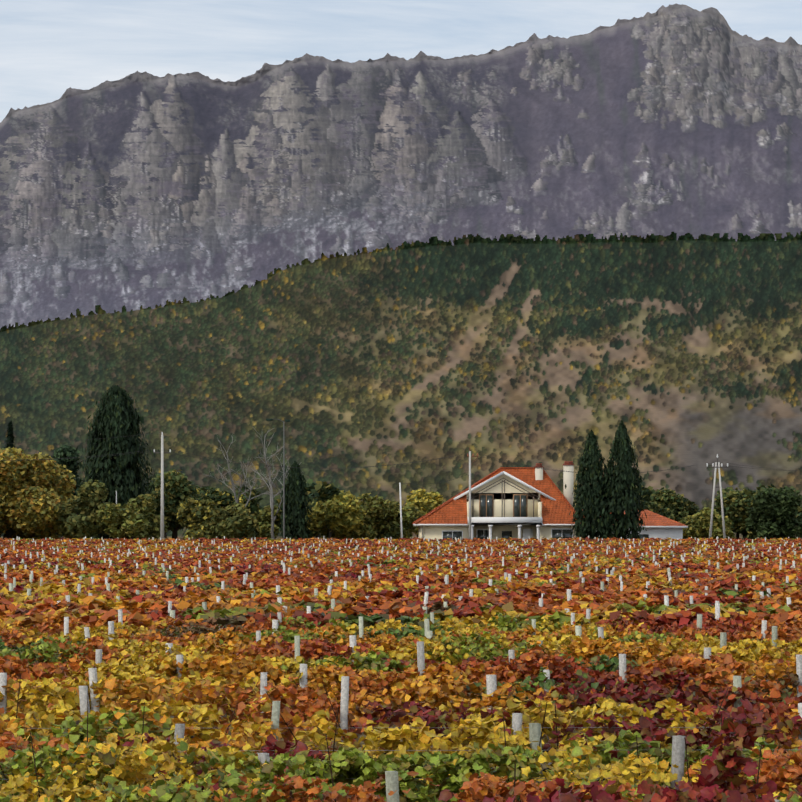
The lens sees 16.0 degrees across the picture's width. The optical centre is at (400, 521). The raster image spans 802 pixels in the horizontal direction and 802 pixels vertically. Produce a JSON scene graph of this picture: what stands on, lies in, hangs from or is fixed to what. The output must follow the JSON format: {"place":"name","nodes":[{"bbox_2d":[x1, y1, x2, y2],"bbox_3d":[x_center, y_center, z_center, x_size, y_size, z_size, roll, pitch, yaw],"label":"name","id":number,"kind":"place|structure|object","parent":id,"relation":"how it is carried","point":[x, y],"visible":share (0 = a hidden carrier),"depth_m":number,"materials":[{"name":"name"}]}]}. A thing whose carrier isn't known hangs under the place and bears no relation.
{"place":"outdoors","nodes":[
{"label":"outdoors","id":0,"kind":"place"},
{"bbox_2d":[0,3,801,328],"bbox_3d":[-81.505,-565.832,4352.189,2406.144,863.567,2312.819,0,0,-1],"label":"mountain massif","id":1,"kind":"structure","parent":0,"point":[136,191],"depth_m":4548.22,"materials":[{"name":"stone"}]},
{"bbox_2d":[0,0,801,122],"label":"sky","id":2,"kind":"structure","parent":0,"point":[48,48],"materials":[{"name":"white"}]},
{"bbox_2d":[1,536,801,798],"bbox_3d":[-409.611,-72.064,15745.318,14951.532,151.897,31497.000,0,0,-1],"label":"ground","id":3,"kind":"structure","parent":0,"point":[363,734],"depth_m":53.71,"materials":[{"name":"soil"}]},
{"bbox_2d":[207,428,301,539],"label":"bare trees","id":4,"kind":"object","parent":3,"relation":"on","point":[271,494],"visible":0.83,"depth_m":290.02,"materials":[{"name":"grey plant"}]},
{"bbox_2d":[0,419,796,539],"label":"utility poles","id":5,"kind":"object","parent":3,"relation":"on","point":[162,452],"visible":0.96,"depth_m":277.45,"materials":[{"name":"concrete"}]},
{"bbox_2d":[0,231,801,535],"bbox_3d":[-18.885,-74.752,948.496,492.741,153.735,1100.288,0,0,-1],"label":"hill scrub","id":6,"kind":"object","parent":3,"relation":"on","point":[671,352],"visible":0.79,"depth_m":944.02,"materials":[{"name":"green plant"}]},
{"bbox_2d":[0,535,801,801],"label":"vineyard posts","id":7,"kind":"object","parent":3,"relation":"on","point":[677,759],"visible":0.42,"depth_m":54.37,"materials":[{"name":"concrete"}]},
{"bbox_2d":[0,727,770,787],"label":"trellis wires","id":8,"kind":"object","parent":7,"relation":"attached to","point":[399,750],"depth_m":27.44,"materials":[{"name":"grey metal"}]},
{"bbox_2d":[412,461,687,539],"bbox_3d":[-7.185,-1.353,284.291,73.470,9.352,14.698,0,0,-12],"label":"house","id":9,"kind":"structure","parent":3,"relation":"on","point":[534,502],"depth_m":285.03,"materials":[{"name":"paint"}]}
]}

